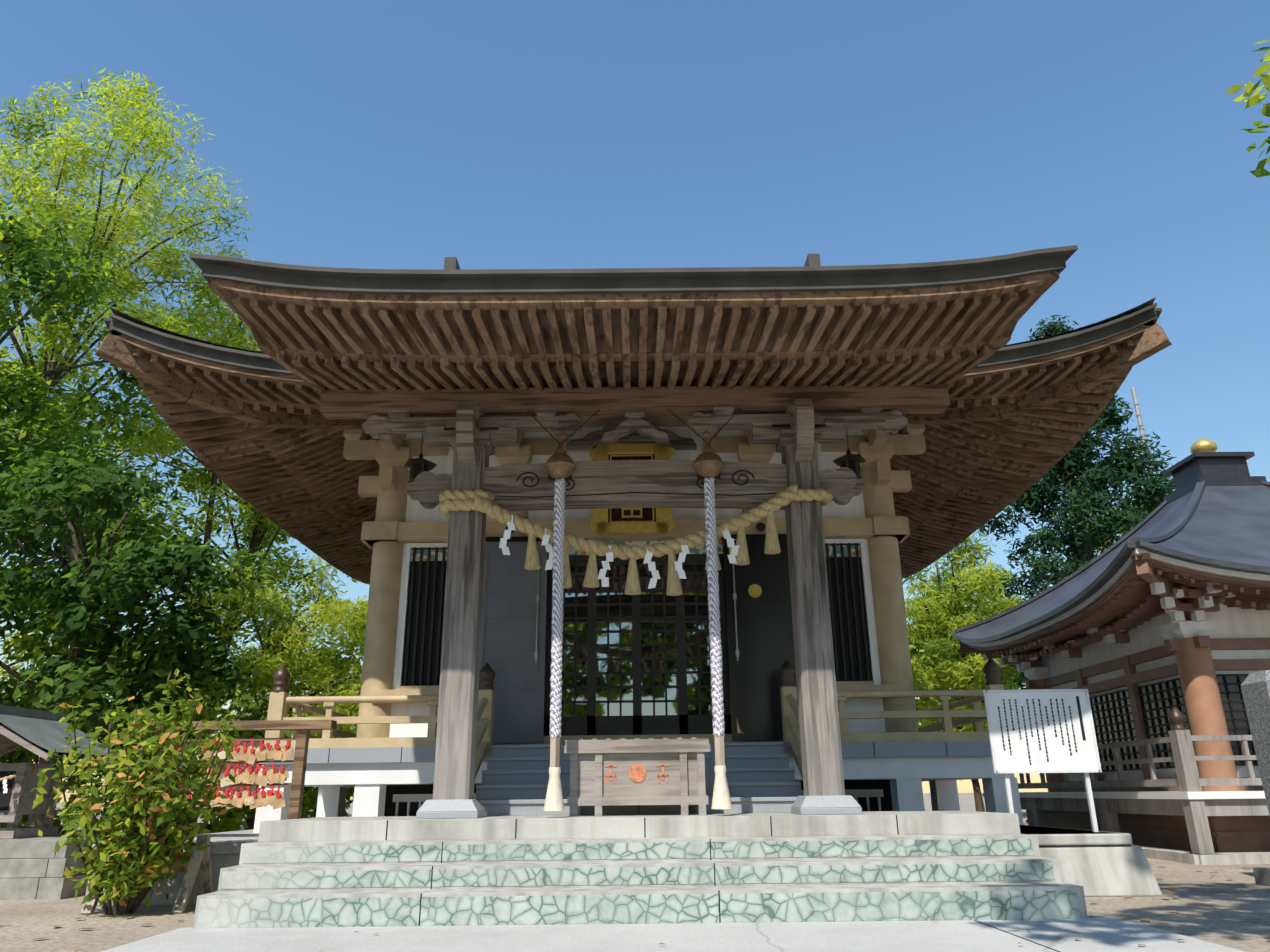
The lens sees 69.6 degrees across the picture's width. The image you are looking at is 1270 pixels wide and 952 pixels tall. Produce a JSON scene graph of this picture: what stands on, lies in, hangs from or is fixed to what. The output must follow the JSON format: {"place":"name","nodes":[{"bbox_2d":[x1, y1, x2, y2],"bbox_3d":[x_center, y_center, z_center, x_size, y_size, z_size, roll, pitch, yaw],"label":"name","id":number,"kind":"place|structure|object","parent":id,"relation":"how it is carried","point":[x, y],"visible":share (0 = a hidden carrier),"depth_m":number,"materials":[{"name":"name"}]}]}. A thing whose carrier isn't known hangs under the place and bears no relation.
{"place":"outdoors","nodes":[
{"label":"outdoors","id":0,"kind":"place"},
{"bbox_2d":[0,793,1269,951],"bbox_3d":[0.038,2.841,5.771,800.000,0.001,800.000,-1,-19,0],"label":"ground","id":1,"kind":"structure","parent":0,"point":[1223,917],"depth_m":6.30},
{"bbox_2d":[0,705,118,899],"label":"shrine","id":2,"kind":"object","parent":1,"relation":"on","point":[32,866],"visible":0.71,"depth_m":8.41,"materials":[{"name":"stone"}]},
{"bbox_2d":[0,345,162,759],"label":"tree","id":3,"kind":"object","parent":1,"relation":"on","point":[15,641],"visible":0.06,"depth_m":20.61,"materials":[{"name":"green plant"}]},
{"bbox_2d":[0,200,164,617],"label":"tree","id":4,"kind":"object","parent":1,"relation":"on","point":[18,248],"visible":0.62,"depth_m":14.43,"materials":[{"name":"green plant"}]},
{"bbox_2d":[0,67,258,563],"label":"tree","id":5,"kind":"object","parent":1,"relation":"on","point":[124,276],"visible":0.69,"depth_m":18.42,"materials":[{"name":"green plant"}]},
{"bbox_2d":[0,447,276,826],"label":"tree","id":6,"kind":"object","parent":1,"relation":"on","point":[125,568],"visible":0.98,"depth_m":11.64,"materials":[{"name":"green plant"}]},
{"bbox_2d":[31,668,246,914],"bbox_3d":[-3.702,2.344,6.915,1.326,1.781,1.401,-1,-19,0],"label":"shrub","id":7,"kind":"object","parent":1,"relation":"on","point":[130,848],"visible":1,"depth_m":6.65,"materials":[{"name":"green plant"}]},
{"bbox_2d":[0,621,318,833],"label":"bush","id":8,"kind":"object","parent":1,"relation":"on","point":[228,822],"visible":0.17,"depth_m":15.51,"materials":[{"name":"green plant"}]},
{"bbox_2d":[43,331,357,834],"bbox_3d":[-10.006,2.501,22.428,9.002,11.856,8.160,-1,-19,0],"label":"tree","id":9,"kind":"object","parent":1,"relation":"on","point":[259,530],"visible":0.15,"depth_m":22.33,"materials":[{"name":"green plant"}]},
{"bbox_2d":[153,259,263,731],"bbox_3d":[-9.553,1.186,21.185,4.415,13.482,4.529,-1,-19,0],"label":"tree","id":10,"kind":"object","parent":1,"relation":"on","point":[208,528],"visible":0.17,"depth_m":21.52,"materials":[{"name":"green plant"}]},
{"bbox_2d":[81,720,336,914],"bbox_3d":[-3.737,2.760,7.646,1.820,1.480,1.680,-1,-19,0],"label":"ema rack","id":11,"kind":"object","parent":1,"relation":"on","point":[249,755],"visible":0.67,"depth_m":8.41,"materials":[{"name":"brown wood"}]},
{"bbox_2d":[102,638,360,832],"bbox_3d":[-8.718,6.924,23.221,8.629,5.344,4.711,-1,-19,0],"label":"bush","id":12,"kind":"object","parent":1,"relation":"on","point":[310,800],"visible":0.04,"depth_m":22.25,"materials":[{"name":"green plant"}]},
{"bbox_2d":[147,545,367,829],"bbox_3d":[-7.439,4.446,19.195,5.320,5.990,4.638,-1,-19,0],"label":"bamboo tree","id":13,"kind":"object","parent":1,"relation":"on","point":[271,659],"visible":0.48,"depth_m":18.70,"materials":[{"name":"green plant"}]},
{"bbox_2d":[336,601,367,655],"bbox_3d":[-5.469,5.528,28.351,7.594,9.970,6.926,-1,-19,0],"label":"tree","id":14,"kind":"object","parent":1,"relation":"on","point":[356,634],"depth_m":27.98,"materials":[{"name":"green plant"}]},
{"bbox_2d":[83,825,1131,905],"bbox_3d":[-0.205,5.089,12.903,8.300,0.450,12.150,-1,-19,0],"label":"stone foundation","id":15,"kind":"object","parent":1,"relation":"on","point":[225,847],"depth_m":7.23,"materials":[{"name":"stone"}]},
{"bbox_2d":[983,689,1101,831],"bbox_3d":[3.492,2.626,7.707,0.904,1.610,0.066,-1,-19,0],"label":"sign board","id":16,"kind":"object","parent":15,"relation":"on","point":[1042,731],"visible":1,"depth_m":7.83,"materials":[{"name":"white paint"}]},
{"bbox_2d":[253,741,1022,832],"bbox_3d":[0.039,4.478,13.088,7.900,0.820,7.903,-1,-19,0],"label":"veranda","id":17,"kind":"object","parent":1,"relation":"on","point":[399,781],"visible":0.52,"depth_m":9.47,"materials":[{"name":"paint"}]},
{"bbox_2d":[264,657,1003,780],"bbox_3d":[0.033,3.740,12.565,7.850,1.530,9.175,-1,-19,0],"label":"veranda railing","id":18,"kind":"object","parent":17,"relation":"on","point":[280,700],"visible":0.56,"depth_m":9.66,"materials":[{"name":"beige wood"}]},
{"bbox_2d":[356,426,917,744],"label":"hall body","id":19,"kind":"structure","parent":17,"relation":"on","point":[635,666],"depth_m":10.76,"materials":[{"name":"beige wood"}]},
{"bbox_2d":[566,417,696,533],"bbox_3d":[-0.041,-0.045,11.093,1.610,1.656,0.462,-1,-19,0],"label":"name plaque","id":20,"kind":"object","parent":19,"relation":"attached to","point":[634,445],"visible":0.6,"depth_m":11.20,"materials":[{"name":"gold metal"}]},
{"bbox_2d":[95,254,1171,584],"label":"roof","id":21,"kind":"structure","parent":19,"relation":"on","point":[267,438],"depth_m":10.88,"materials":[{"name":"brown wood"}]},
{"bbox_2d":[403,429,865,482],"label":"hanging lanterns","id":22,"kind":"object","parent":21,"relation":"hanging from","point":[419,464],"visible":0.62,"depth_m":10.21,"materials":[{"name":"brown metal"}]},
{"bbox_2d":[343,416,925,468],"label":"bracket blocks","id":23,"kind":"structure","parent":19,"relation":"attached to","point":[868,446],"depth_m":11.46,"materials":[{"name":"brown wood"}]},
{"bbox_2d":[479,534,797,742],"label":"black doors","id":24,"kind":"structure","parent":19,"relation":"attached to","point":[760,639],"depth_m":10.43,"materials":[{"name":"paint"}]},
{"bbox_2d":[193,810,1087,927],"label":"stone steps","id":25,"kind":"structure","parent":1,"relation":"on","point":[379,871],"depth_m":6.15,"materials":[{"name":"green stone"}]},
{"bbox_2d":[564,737,709,815],"bbox_3d":[0.021,2.549,7.746,1.210,0.610,0.540,-1,-19,0],"label":"offering box","id":26,"kind":"object","parent":25,"relation":"on","point":[635,771],"visible":1,"depth_m":7.54,"materials":[{"name":"grey wood"}]},
{"bbox_2d":[476,742,800,815],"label":"granite steps","id":27,"kind":"structure","parent":25,"relation":"on","point":[760,777],"depth_m":8.56,"materials":[{"name":"grey stone"}]},
{"bbox_2d":[416,444,861,818],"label":"kohai posts","id":28,"kind":"object","parent":25,"relation":"on","point":[821,756],"visible":0.92,"depth_m":7.63,"materials":[{"name":"brown wood"}]},
{"bbox_2d":[319,384,949,511],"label":"wooden beam","id":29,"kind":"structure","parent":28,"relation":"on","point":[803,421],"depth_m":8.40,"materials":[{"name":"brown wood"}]},
{"bbox_2d":[189,245,1077,392],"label":"porch roof","id":30,"kind":"structure","parent":29,"relation":"on","point":[948,323],"depth_m":6.89,"materials":[{"name":"brown wood"}]},
{"bbox_2d":[527,408,740,810],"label":"bells and ropes","id":31,"kind":"object","parent":30,"relation":"attached to","point":[708,465],"visible":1,"depth_m":7.54,"materials":[{"name":"white fabric"}]},
{"bbox_2d":[439,484,832,595],"bbox_3d":[0.012,0.588,8.085,3.520,1.007,0.528,-1,-19,0],"label":"sacred straw rope","id":32,"kind":"object","parent":28,"relation":"attached to","point":[468,500],"visible":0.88,"depth_m":7.88,"materials":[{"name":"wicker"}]},
{"bbox_2d":[32,864,1269,951],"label":"dry leaves","id":33,"kind":"object","parent":1,"relation":"on","point":[1148,919],"depth_m":5.95,"materials":[{"name":"brown plant"}]},
{"bbox_2d":[902,529,1027,811],"bbox_3d":[7.023,4.055,19.974,3.110,6.924,3.470,-1,-19,0],"label":"tree","id":34,"kind":"object","parent":1,"relation":"on","point":[947,601],"visible":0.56,"depth_m":19.73,"materials":[{"name":"green plant"}]},
{"bbox_2d":[907,571,1028,781],"bbox_3d":[9.123,6.991,29.662,6.774,7.706,6.724,14,-24,-36],"label":"tree","id":35,"kind":"object","parent":1,"relation":"on","point":[920,652],"visible":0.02,"depth_m":27.93,"materials":[{"name":"green plant"}]},
{"bbox_2d":[969,315,1174,774],"bbox_3d":[14.202,2.173,28.693,8.912,16.060,8.593,-1,-19,0],"label":"cedar tree","id":36,"kind":"object","parent":1,"relation":"on","point":[1088,492],"visible":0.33,"depth_m":28.17,"materials":[{"name":"green plant"}]},
{"bbox_2d":[1020,825,1161,896],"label":"side block","id":37,"kind":"structure","parent":1,"relation":"on","point":[1109,871],"depth_m":7.16,"materials":[{"name":"stone"}]},
{"bbox_2d":[1046,499,1155,579],"bbox_3d":[18.763,5.995,32.418,9.067,11.302,8.497,-1,-19,0],"label":"tree","id":38,"kind":"object","parent":1,"relation":"on","point":[1131,528],"depth_m":33.04,"materials":[{"name":"green plant"}]},
{"bbox_2d":[951,438,1269,864],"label":"small shrine building","id":39,"kind":"structure","parent":1,"relation":"on","point":[1150,632],"depth_m":12.09,"materials":[{"name":"paint"}]},
{"bbox_2d":[1131,387,1151,477],"bbox_3d":[21.790,4.325,36.991,0.500,17.300,0.260,-1,-19,0],"label":"pole","id":40,"kind":"object","parent":1,"relation":"on","point":[1138,414],"visible":0.25,"depth_m":39.34,"materials":[{"name":"grey metal"}]},
{"bbox_2d":[1225,40,1269,177],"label":"tree branch","id":41,"kind":"object","parent":1,"relation":"on","point":[1252,100],"visible":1,"depth_m":8.66,"materials":[{"name":"green plant"}]},
{"bbox_2d":[1241,670,1269,885],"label":"stone pillar","id":42,"kind":"structure","parent":1,"relation":"on","point":[1255,687],"depth_m":7.98,"materials":[{"name":"stone"}]},
{"bbox_2d":[0,0,1269,801],"label":"sky","id":43,"kind":"structure","parent":0,"point":[362,134],"materials":[{"name":"blue"}]},
{"bbox_2d":[101,918,1245,951],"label":"paving","id":44,"kind":"structure","parent":0,"point":[1093,934],"depth_m":5.18,"materials":[{"name":"concrete"}]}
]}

